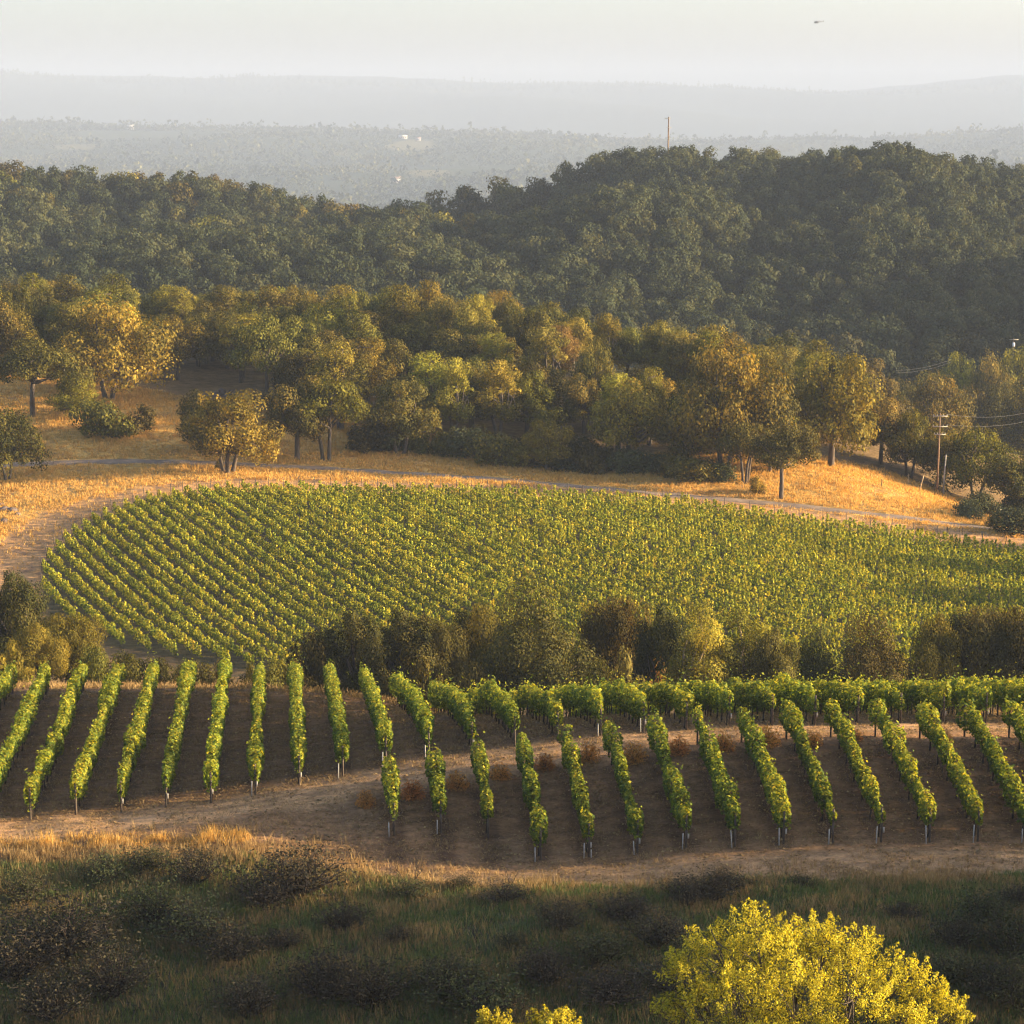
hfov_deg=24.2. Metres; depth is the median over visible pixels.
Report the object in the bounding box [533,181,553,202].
ridge oak
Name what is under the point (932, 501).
dry grass
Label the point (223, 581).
vineyard row
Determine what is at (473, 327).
oak tree
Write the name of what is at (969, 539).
vineyard row
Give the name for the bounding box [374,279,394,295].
ridge oak
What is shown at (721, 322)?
ridge oak
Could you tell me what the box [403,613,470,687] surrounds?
oak tree
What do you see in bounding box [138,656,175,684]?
shrub
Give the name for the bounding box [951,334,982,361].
ridge oak
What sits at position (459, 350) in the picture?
oak tree
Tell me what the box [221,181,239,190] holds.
ridge oak
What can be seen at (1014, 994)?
scrub bush
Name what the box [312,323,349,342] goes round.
oak tree
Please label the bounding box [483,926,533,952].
scrub bush
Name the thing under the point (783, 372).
oak tree
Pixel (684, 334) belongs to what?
oak tree
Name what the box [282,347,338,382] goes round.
oak tree
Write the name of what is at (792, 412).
oak tree
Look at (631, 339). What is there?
oak tree
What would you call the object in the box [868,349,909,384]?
ridge oak
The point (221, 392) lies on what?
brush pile
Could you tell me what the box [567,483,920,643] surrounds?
vineyard row
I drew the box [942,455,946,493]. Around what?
stub pole
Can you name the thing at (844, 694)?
vine row
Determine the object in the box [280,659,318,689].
shrub
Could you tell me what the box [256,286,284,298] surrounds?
woodland tree
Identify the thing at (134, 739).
vine row
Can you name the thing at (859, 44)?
sky
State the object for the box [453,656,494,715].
shrub
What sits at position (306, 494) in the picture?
vineyard row
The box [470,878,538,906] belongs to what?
scrub bush
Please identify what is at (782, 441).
oak tree
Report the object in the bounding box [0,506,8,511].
boulder
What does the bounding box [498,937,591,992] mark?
scrub bush
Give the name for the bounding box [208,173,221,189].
ridge oak
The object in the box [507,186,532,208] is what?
ridge oak
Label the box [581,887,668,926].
scrub bush
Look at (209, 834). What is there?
golden grass
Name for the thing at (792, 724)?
vine row
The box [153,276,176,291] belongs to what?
ridge oak
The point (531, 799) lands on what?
vine row
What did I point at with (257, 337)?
oak tree
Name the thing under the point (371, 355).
oak tree
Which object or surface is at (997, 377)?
oak tree
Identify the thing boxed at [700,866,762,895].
scrub bush
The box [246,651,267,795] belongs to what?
vine row
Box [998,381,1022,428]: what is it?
oak tree
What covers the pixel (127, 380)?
woodland tree
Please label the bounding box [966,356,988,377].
ridge oak
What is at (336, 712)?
vine row
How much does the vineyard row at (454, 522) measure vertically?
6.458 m
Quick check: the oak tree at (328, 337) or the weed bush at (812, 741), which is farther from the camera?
the oak tree at (328, 337)
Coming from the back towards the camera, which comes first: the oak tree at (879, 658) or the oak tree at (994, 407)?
the oak tree at (994, 407)
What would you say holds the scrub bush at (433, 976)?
on the ground at (702, 111)
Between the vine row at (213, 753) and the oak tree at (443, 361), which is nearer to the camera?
the vine row at (213, 753)
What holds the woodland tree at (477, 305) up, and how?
on the ground at (702, 111)
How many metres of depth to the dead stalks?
109.80 m
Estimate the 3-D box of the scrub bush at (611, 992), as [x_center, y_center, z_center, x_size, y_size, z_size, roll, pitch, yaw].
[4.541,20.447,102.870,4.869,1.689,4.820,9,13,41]
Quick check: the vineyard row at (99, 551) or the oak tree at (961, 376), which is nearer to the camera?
the vineyard row at (99, 551)
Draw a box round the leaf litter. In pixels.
[0,689,1023,911]
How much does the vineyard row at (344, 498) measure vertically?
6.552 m
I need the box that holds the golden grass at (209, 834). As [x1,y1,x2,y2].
[0,819,254,854]
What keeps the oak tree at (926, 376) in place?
on the ground at (702, 111)
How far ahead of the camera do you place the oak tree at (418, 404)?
344.04 m
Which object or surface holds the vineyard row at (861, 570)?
on the ground at (702, 111)
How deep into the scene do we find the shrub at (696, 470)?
319.59 m
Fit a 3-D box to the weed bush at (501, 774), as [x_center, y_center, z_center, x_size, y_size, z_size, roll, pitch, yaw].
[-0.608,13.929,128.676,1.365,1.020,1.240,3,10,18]
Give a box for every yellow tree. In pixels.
[475,1005,520,1023]
[523,1004,581,1023]
[649,898,975,1023]
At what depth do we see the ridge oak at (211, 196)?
840.14 m
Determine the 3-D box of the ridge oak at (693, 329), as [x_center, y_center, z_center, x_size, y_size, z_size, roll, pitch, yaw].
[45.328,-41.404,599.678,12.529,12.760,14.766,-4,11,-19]
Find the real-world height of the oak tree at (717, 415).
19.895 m
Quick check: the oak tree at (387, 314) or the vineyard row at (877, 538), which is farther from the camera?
the oak tree at (387, 314)
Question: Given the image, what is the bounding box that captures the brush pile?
[186,388,257,400]
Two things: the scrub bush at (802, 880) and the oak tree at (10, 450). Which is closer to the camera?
the scrub bush at (802, 880)
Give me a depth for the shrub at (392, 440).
336.83 m
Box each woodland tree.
[0,292,17,315]
[11,271,50,295]
[24,279,53,292]
[39,273,85,304]
[44,300,82,374]
[45,280,55,287]
[79,284,122,309]
[93,297,134,314]
[95,273,137,304]
[104,302,149,386]
[143,284,194,323]
[158,286,197,327]
[199,284,240,354]
[216,313,262,382]
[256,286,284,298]
[301,339,371,429]
[321,283,363,311]
[333,311,386,347]
[343,336,397,411]
[375,283,423,344]
[408,350,449,429]
[409,278,450,353]
[428,356,475,438]
[454,293,495,328]
[468,331,516,375]
[468,359,522,438]
[482,289,524,317]
[514,325,569,384]
[539,300,568,317]
[541,324,582,374]
[585,312,623,368]
[589,372,640,451]
[635,365,668,445]
[649,326,687,367]
[657,603,745,713]
[685,329,723,380]
[692,351,735,393]
[693,328,714,339]
[700,323,734,347]
[709,607,773,712]
[713,332,750,358]
[726,343,766,390]
[749,344,782,377]
[769,345,798,377]
[790,338,838,416]
[792,352,843,412]
[793,349,838,381]
[838,357,869,389]
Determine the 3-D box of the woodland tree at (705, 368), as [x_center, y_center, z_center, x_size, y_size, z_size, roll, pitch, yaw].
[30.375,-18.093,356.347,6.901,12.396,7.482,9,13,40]
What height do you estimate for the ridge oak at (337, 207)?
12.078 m
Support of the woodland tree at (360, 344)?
on the ground at (702, 111)
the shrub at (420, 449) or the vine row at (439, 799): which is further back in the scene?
the shrub at (420, 449)
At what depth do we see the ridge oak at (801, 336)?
610.10 m
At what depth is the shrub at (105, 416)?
334.17 m
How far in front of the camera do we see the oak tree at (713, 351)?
368.31 m
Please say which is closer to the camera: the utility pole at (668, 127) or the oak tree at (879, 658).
the oak tree at (879, 658)
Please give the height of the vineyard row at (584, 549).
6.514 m
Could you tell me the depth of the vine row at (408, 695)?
143.18 m
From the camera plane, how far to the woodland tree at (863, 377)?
396.15 m
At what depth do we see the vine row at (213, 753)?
141.13 m
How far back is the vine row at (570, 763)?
123.87 m
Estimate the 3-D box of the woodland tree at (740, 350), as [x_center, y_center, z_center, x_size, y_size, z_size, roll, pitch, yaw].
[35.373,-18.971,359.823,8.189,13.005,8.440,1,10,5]
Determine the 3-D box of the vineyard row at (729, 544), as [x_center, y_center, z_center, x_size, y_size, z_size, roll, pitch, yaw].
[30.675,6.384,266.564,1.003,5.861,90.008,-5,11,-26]
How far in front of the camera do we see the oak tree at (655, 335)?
388.89 m
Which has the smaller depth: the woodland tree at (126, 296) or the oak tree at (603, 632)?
the oak tree at (603, 632)
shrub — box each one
[0,638,28,683]
[69,397,136,438]
[79,642,110,685]
[106,650,144,685]
[118,404,157,434]
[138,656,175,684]
[168,658,216,685]
[203,658,236,685]
[214,461,220,468]
[236,661,254,685]
[265,659,289,687]
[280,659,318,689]
[281,628,334,688]
[326,875,358,903]
[345,424,393,453]
[369,424,419,451]
[383,854,425,884]
[402,434,431,454]
[410,655,447,712]
[424,431,460,457]
[443,424,489,457]
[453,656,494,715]
[462,430,532,466]
[463,921,480,943]
[483,438,526,467]
[500,868,517,889]
[512,436,540,465]
[528,448,580,471]
[561,433,605,465]
[563,442,608,474]
[582,657,615,713]
[600,445,625,470]
[604,643,644,713]
[605,446,660,475]
[646,656,666,713]
[648,443,691,478]
[664,455,724,483]
[683,458,716,474]
[704,460,740,482]
[749,474,767,494]
[951,496,986,519]
[964,489,1001,514]
[984,513,999,527]
[989,504,1023,535]
[996,481,1023,512]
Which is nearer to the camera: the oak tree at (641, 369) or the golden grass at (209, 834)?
the golden grass at (209, 834)
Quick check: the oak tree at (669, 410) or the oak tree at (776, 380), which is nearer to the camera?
the oak tree at (669, 410)
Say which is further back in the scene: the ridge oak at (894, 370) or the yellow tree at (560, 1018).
the ridge oak at (894, 370)
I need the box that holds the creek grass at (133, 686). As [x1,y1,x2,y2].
[13,678,446,712]
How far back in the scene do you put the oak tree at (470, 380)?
346.99 m
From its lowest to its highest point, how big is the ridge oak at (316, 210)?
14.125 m
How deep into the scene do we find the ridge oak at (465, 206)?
928.75 m
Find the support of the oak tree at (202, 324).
on the ground at (702, 111)
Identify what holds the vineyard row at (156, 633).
on the ground at (702, 111)
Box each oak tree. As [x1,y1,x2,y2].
[0,281,18,293]
[0,301,28,354]
[0,307,43,354]
[0,337,95,416]
[0,404,54,479]
[0,568,57,662]
[1,284,35,308]
[1,284,40,336]
[6,621,71,682]
[18,287,58,324]
[34,302,61,345]
[34,611,107,683]
[44,292,183,399]
[47,322,75,347]
[55,288,107,328]
[72,318,104,356]
[113,283,141,316]
[133,312,179,369]
[137,286,161,324]
[146,314,207,379]
[175,388,233,453]
[178,388,285,473]
[181,312,219,366]
[185,293,208,318]
[190,310,248,368]
[192,299,228,361]
[225,313,297,402]
[227,288,255,312]
[227,301,279,342]
[241,291,266,300]
[246,284,300,349]
[260,373,329,459]
[261,350,327,408]
[265,324,301,365]
[270,301,304,328]
[277,315,325,369]
[279,285,319,303]
[281,376,371,460]
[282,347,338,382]
[283,295,329,330]
[291,334,339,371]
[293,302,349,333]
[307,608,389,696]
[311,329,352,372]
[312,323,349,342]
[318,293,366,322]
[338,309,384,330]
[343,309,395,342]
[346,607,446,699]
[347,339,406,394]
[354,374,442,453]
[355,290,377,311]
[360,336,414,398]
[365,287,413,314]
[374,305,421,340]
[374,380,425,433]
[382,322,438,373]
[402,350,448,393]
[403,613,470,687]
[406,292,459,353]
[425,328,483,366]
[427,294,463,351]
[427,363,511,430]
[429,301,501,364]
[434,355,502,392]
[449,601,503,685]
[455,295,491,329]
[467,576,601,715]
[474,331,524,376]
[488,292,524,335]
[496,305,552,340]
[503,370,568,435]
[504,308,557,370]
[509,418,575,470]
[514,359,571,409]
[527,304,561,324]
[552,316,592,367]
[553,307,611,365]
[559,372,601,433]
[566,336,616,396]
[575,595,654,682]
[581,326,627,371]
[586,376,677,469]
[594,319,632,371]
[602,367,669,399]
[605,326,650,369]
[625,601,694,711]
[630,319,681,369]
[633,354,654,371]
[634,372,678,425]
[637,364,686,384]
[639,319,685,364]
[650,332,700,387]
[652,393,726,455]
[657,375,710,445]
[662,335,795,468]
[674,329,694,342]
[689,343,732,387]
[689,394,748,453]
[714,418,787,483]
[737,625,802,712]
[738,390,814,471]
[748,423,822,498]
[751,390,799,426]
[755,348,788,376]
[756,369,804,398]
[758,331,803,364]
[774,360,794,379]
[787,388,816,428]
[790,350,885,465]
[792,619,836,712]
[822,605,928,711]
[858,357,914,422]
[863,396,917,463]
[878,407,937,478]
[887,383,913,416]
[888,376,914,400]
[896,383,918,403]
[902,368,977,438]
[906,611,969,710]
[911,422,975,484]
[912,399,948,436]
[915,367,958,390]
[928,423,1021,495]
[937,351,979,393]
[943,604,1021,708]
[945,383,1002,447]
[968,369,992,427]
[969,348,1016,434]
[972,380,1022,454]
[983,604,1023,707]
[991,452,1023,507]
[992,344,1023,384]
[997,384,1023,453]
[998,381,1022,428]
[1001,373,1023,449]
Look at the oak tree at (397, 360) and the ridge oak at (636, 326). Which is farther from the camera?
the ridge oak at (636, 326)
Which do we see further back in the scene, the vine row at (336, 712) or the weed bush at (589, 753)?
the vine row at (336, 712)
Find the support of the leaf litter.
on the ground at (702, 111)
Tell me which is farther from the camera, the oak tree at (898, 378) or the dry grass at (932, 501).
the oak tree at (898, 378)
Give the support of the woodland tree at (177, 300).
on the ground at (702, 111)
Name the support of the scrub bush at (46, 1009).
on the ground at (702, 111)
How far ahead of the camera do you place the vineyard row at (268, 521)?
273.77 m
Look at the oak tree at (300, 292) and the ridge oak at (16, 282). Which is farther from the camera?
the ridge oak at (16, 282)
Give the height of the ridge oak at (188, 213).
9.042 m
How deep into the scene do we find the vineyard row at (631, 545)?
266.62 m
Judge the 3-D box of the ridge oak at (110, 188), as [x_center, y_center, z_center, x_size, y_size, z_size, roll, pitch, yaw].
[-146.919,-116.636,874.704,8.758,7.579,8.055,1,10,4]
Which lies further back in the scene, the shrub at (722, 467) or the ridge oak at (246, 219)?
the ridge oak at (246, 219)
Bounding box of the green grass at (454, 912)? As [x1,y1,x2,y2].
[0,850,1023,1023]
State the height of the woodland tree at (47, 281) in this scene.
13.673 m
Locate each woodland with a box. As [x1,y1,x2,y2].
[0,68,1023,208]
[0,139,1023,368]
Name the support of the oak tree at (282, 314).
on the ground at (702, 111)
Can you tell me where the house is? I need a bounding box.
[398,135,406,138]
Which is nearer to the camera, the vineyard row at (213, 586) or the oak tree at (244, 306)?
the vineyard row at (213, 586)
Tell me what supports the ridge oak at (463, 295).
on the ground at (702, 111)
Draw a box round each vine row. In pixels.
[0,655,50,791]
[0,660,17,709]
[23,657,88,819]
[69,647,126,814]
[116,651,159,812]
[161,655,197,806]
[202,651,232,802]
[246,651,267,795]
[286,655,307,785]
[322,658,350,777]
[358,662,393,766]
[380,753,400,835]
[387,663,434,756]
[424,743,447,833]
[427,672,476,752]
[466,675,520,746]
[470,731,493,838]
[505,670,563,737]
[515,727,547,861]
[532,674,603,735]
[556,724,594,858]
[571,672,647,732]
[601,717,644,854]
[605,674,694,729]
[645,705,692,848]
[647,667,733,725]
[690,672,775,724]
[692,702,740,847]
[714,668,818,725]
[736,705,791,844]
[751,662,864,722]
[778,690,837,843]
[797,662,904,722]
[823,698,885,843]
[824,671,951,722]
[861,667,992,722]
[866,698,936,843]
[896,656,1023,715]
[915,699,983,842]
[940,671,1023,711]
[955,695,1023,842]
[987,669,1023,709]
[1001,695,1023,749]
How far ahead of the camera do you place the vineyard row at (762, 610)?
263.97 m
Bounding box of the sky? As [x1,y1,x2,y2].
[0,0,1023,92]
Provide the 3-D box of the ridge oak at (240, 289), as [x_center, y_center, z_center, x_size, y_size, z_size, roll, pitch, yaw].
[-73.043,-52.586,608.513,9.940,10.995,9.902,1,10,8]
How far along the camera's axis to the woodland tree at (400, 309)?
392.73 m
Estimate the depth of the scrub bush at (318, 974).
104.40 m
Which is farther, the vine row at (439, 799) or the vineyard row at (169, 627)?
the vineyard row at (169, 627)
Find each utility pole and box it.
[665,117,670,153]
[932,413,947,494]
[1009,338,1018,355]
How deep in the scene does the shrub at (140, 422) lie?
337.96 m
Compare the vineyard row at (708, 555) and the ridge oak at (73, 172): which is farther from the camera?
the ridge oak at (73, 172)
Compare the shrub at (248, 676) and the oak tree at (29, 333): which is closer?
the shrub at (248, 676)
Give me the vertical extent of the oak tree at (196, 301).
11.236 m
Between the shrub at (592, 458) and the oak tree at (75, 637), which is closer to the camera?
the oak tree at (75, 637)
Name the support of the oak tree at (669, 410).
on the ground at (702, 111)
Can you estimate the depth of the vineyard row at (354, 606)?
270.19 m
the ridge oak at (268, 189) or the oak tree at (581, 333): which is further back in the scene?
the ridge oak at (268, 189)
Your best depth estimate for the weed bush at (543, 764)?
129.16 m
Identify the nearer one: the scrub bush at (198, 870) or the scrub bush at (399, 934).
the scrub bush at (399, 934)
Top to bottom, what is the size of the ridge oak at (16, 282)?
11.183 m
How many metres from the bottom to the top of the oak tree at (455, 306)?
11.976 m
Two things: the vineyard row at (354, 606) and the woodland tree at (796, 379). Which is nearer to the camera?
the vineyard row at (354, 606)
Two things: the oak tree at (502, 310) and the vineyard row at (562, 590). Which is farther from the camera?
the oak tree at (502, 310)
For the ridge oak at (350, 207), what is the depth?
824.17 m
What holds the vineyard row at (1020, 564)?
on the ground at (702, 111)
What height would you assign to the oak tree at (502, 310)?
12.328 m
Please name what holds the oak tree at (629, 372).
on the ground at (702, 111)
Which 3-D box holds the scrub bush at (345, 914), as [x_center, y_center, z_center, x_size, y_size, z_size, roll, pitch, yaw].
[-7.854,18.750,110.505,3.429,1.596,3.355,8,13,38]
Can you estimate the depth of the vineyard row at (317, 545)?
272.60 m
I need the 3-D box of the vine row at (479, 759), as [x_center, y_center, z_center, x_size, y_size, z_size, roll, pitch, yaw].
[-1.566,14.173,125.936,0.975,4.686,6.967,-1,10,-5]
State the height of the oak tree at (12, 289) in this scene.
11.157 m
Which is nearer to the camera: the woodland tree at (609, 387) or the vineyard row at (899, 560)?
the vineyard row at (899, 560)
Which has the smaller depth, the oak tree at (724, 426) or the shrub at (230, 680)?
the shrub at (230, 680)
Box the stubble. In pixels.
[0,687,1023,907]
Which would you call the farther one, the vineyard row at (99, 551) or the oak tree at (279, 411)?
the oak tree at (279, 411)
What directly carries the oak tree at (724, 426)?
on the ground at (702, 111)
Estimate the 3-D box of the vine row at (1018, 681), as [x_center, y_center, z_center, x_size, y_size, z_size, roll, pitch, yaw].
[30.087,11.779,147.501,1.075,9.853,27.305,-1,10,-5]
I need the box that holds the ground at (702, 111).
[0,73,1023,1023]
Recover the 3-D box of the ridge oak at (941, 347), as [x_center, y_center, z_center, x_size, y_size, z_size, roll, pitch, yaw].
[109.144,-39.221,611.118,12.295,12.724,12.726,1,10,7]
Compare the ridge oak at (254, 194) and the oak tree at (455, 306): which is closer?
the oak tree at (455, 306)
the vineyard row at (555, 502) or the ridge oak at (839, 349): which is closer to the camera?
the vineyard row at (555, 502)
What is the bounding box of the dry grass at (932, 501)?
[0,352,1022,568]
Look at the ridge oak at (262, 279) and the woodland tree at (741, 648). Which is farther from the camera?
the ridge oak at (262, 279)
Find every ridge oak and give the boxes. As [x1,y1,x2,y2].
[0,160,25,183]
[0,169,17,186]
[0,273,29,289]
[3,186,31,209]
[6,279,20,288]
[32,170,46,182]
[35,171,66,189]
[40,192,63,210]
[44,168,67,196]
[44,269,59,286]
[49,165,62,174]
[49,224,72,245]
[58,167,83,184]
[58,275,98,299]
[61,169,72,189]
[70,164,98,184]
[85,273,117,285]
[90,178,111,189]
[100,173,116,180]
[105,171,135,191]
[106,183,120,197]
[115,171,142,191]
[120,178,145,210]
[132,170,147,192]
[136,291,149,319]
[137,194,159,202]
[151,172,172,190]
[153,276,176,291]
[163,179,197,216]
[167,206,185,221]
[180,198,193,222]
[184,170,198,181]
[184,282,205,297]
[193,213,225,227]
[195,276,217,295]
[196,187,221,207]
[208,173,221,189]
[216,178,236,206]
[216,285,242,292]
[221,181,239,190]
[227,274,250,291]
[232,182,248,191]
[238,271,262,293]
[240,181,262,217]
[244,215,253,224]
[248,272,274,291]
[249,200,279,219]
[260,184,273,193]
[280,281,310,295]
[290,205,313,225]
[298,193,316,206]
[305,284,333,295]
[308,192,328,216]
[309,289,326,302]
[321,202,348,215]
[331,281,366,302]
[338,203,358,220]
[339,211,353,226]
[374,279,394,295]
[382,198,403,211]
[400,199,419,209]
[405,281,441,302]
[409,203,430,221]
[410,201,427,215]
[425,189,449,214]
[426,210,454,222]
[439,286,472,304]
[446,184,464,214]
[449,212,461,223]
[451,212,476,238]
[455,184,478,214]
[457,199,471,215]
[466,188,496,214]
[467,283,491,303]
[484,175,509,204]
[495,182,521,209]
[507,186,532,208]
[524,176,546,196]
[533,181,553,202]
[538,177,551,191]
[567,302,595,323]
[614,310,644,337]
[616,307,651,338]
[617,309,636,325]
[629,320,639,332]
[656,308,686,330]
[682,322,702,336]
[702,317,746,344]
[703,325,739,342]
[737,332,750,343]
[747,322,774,347]
[748,327,769,343]
[750,336,767,350]
[772,326,820,350]
[808,334,831,354]
[823,330,864,360]
[825,333,846,352]
[831,345,848,359]
[859,339,884,366]
[861,317,901,364]
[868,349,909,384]
[891,349,923,380]
[896,342,911,369]
[905,349,944,385]
[910,337,954,370]
[921,333,962,371]
[939,357,971,374]
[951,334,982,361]
[964,337,990,365]
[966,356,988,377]
[972,335,1014,371]
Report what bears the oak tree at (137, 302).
on the ground at (702, 111)
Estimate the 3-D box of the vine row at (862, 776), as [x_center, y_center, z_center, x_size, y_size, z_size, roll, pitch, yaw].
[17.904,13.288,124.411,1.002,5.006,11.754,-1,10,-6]
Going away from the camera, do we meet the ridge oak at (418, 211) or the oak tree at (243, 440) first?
the oak tree at (243, 440)
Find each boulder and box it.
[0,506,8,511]
[5,507,17,511]
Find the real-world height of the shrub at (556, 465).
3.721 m
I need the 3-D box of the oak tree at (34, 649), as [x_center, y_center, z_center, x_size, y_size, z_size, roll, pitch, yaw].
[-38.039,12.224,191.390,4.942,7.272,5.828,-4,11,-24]
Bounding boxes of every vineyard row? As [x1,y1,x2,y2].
[40,555,125,643]
[41,576,89,623]
[45,543,151,649]
[53,535,178,654]
[61,527,201,657]
[71,520,230,659]
[81,514,256,665]
[90,508,282,669]
[101,506,305,671]
[110,499,307,660]
[122,495,348,674]
[132,491,324,637]
[143,488,348,647]
[157,489,346,628]
[170,483,377,628]
[182,481,392,629]
[196,479,451,657]
[210,478,450,637]
[225,480,452,631]
[239,479,518,653]
[254,477,574,671]
[268,478,580,660]
[283,479,586,654]
[298,476,586,648]
[314,477,614,646]
[330,479,586,624]
[346,478,701,672]
[361,478,728,675]
[377,479,745,667]
[392,479,756,669]
[411,482,750,650]
[426,479,798,663]
[440,479,838,674]
[456,479,847,672]
[471,480,855,667]
[487,480,904,677]
[502,480,911,675]
[518,481,919,667]
[535,484,915,661]
[551,482,915,652]
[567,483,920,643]
[582,484,939,636]
[598,485,969,638]
[614,486,968,631]
[630,487,958,626]
[645,488,961,618]
[662,493,1000,622]
[678,492,1020,629]
[704,498,1022,618]
[724,499,1023,612]
[749,501,1023,612]
[774,505,1023,606]
[799,508,1023,603]
[822,514,1023,597]
[846,513,1023,593]
[870,519,1023,586]
[891,519,1023,579]
[913,522,1023,575]
[937,525,1023,570]
[964,534,1023,562]
[982,532,1023,560]
[1005,536,1023,554]
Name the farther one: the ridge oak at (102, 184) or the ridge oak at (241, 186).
the ridge oak at (241, 186)
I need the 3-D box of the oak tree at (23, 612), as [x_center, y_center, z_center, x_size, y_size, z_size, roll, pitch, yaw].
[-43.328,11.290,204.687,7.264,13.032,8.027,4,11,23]
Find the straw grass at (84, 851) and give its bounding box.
[0,816,1023,916]
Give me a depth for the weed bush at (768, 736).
129.02 m
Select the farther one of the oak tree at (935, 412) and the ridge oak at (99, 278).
the ridge oak at (99, 278)
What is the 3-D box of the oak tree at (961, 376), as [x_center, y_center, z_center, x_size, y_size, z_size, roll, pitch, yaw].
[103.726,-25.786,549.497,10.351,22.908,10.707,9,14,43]
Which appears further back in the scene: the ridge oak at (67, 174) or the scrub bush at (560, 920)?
the ridge oak at (67, 174)
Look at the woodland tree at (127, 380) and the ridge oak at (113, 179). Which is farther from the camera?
the ridge oak at (113, 179)
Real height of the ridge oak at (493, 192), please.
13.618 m
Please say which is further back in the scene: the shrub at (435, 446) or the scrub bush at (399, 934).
the shrub at (435, 446)
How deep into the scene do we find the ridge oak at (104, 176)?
886.27 m
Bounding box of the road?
[0,459,1023,534]
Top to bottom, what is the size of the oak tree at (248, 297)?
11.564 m
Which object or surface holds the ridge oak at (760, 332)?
on the ground at (702, 111)
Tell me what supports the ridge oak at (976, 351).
on the ground at (702, 111)
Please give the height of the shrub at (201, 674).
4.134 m
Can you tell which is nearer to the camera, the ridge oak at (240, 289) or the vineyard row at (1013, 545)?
the vineyard row at (1013, 545)
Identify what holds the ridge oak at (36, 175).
on the ground at (702, 111)
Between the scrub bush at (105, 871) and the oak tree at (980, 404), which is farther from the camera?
the oak tree at (980, 404)
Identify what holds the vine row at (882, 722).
on the ground at (702, 111)
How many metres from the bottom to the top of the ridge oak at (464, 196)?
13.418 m
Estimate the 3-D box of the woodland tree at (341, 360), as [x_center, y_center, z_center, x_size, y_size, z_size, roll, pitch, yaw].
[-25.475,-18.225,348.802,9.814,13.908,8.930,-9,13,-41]
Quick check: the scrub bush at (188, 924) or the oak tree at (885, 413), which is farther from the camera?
the oak tree at (885, 413)
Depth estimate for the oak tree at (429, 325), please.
388.12 m
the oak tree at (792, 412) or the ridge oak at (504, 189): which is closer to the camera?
the oak tree at (792, 412)
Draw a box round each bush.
[0,863,61,911]
[0,874,148,973]
[0,921,87,989]
[0,961,107,1023]
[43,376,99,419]
[47,934,165,1003]
[59,846,140,888]
[104,872,199,930]
[110,841,184,878]
[135,887,241,949]
[152,843,241,888]
[171,910,284,969]
[195,964,304,1020]
[214,864,314,912]
[219,828,375,902]
[252,923,308,955]
[268,942,378,1003]
[291,948,435,1012]
[302,896,383,933]
[354,790,376,808]
[373,918,422,945]
[377,873,440,900]
[390,945,509,1012]
[396,958,552,1022]
[399,778,426,801]
[435,872,482,893]
[445,770,469,790]
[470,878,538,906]
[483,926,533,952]
[489,762,511,780]
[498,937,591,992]
[524,895,599,933]
[533,752,555,771]
[557,957,671,1010]
[558,923,648,974]
[578,741,601,763]
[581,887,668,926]
[609,901,701,951]
[621,946,709,995]
[623,740,648,765]
[654,873,711,906]
[663,861,751,906]
[669,734,690,756]
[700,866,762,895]
[711,731,736,753]
[756,723,781,749]
[782,870,825,890]
[805,731,822,747]
[855,730,863,740]
[877,900,928,920]
[908,943,991,989]
[914,907,999,949]
[939,953,1023,1008]
[940,882,1023,926]
[940,897,1023,961]
[945,731,953,742]
[963,949,1023,1019]
[986,878,1023,906]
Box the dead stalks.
[0,844,1020,1023]
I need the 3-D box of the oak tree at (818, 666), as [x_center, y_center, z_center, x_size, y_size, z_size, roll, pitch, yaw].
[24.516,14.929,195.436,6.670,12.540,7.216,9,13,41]
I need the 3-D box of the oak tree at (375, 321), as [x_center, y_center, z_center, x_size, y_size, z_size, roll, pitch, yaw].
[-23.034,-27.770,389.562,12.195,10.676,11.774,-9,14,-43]
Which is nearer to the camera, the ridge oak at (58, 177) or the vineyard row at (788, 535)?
the vineyard row at (788, 535)
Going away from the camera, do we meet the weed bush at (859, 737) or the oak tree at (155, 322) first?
the weed bush at (859, 737)
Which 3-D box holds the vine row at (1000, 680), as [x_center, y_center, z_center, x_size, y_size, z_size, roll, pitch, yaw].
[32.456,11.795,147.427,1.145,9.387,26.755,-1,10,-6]
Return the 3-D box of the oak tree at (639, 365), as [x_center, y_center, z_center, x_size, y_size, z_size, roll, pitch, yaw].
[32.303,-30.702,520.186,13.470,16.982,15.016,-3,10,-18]
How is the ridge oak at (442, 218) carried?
on the ground at (702, 111)
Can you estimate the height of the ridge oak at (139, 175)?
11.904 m
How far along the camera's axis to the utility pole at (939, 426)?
331.61 m
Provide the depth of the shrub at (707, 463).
323.54 m
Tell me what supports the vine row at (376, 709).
on the ground at (702, 111)
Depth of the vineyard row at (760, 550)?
268.88 m
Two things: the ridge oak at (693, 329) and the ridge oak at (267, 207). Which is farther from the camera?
the ridge oak at (267, 207)
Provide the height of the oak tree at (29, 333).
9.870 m
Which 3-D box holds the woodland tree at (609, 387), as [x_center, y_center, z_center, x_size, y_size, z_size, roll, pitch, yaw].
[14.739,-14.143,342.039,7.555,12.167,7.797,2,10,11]
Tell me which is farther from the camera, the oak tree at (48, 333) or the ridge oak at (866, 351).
the ridge oak at (866, 351)
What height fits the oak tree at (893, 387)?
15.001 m
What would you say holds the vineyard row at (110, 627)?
on the ground at (702, 111)
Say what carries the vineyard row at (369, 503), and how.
on the ground at (702, 111)
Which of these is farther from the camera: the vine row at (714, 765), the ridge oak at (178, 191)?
the ridge oak at (178, 191)
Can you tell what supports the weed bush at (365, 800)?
on the ground at (702, 111)
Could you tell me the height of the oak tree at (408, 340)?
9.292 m

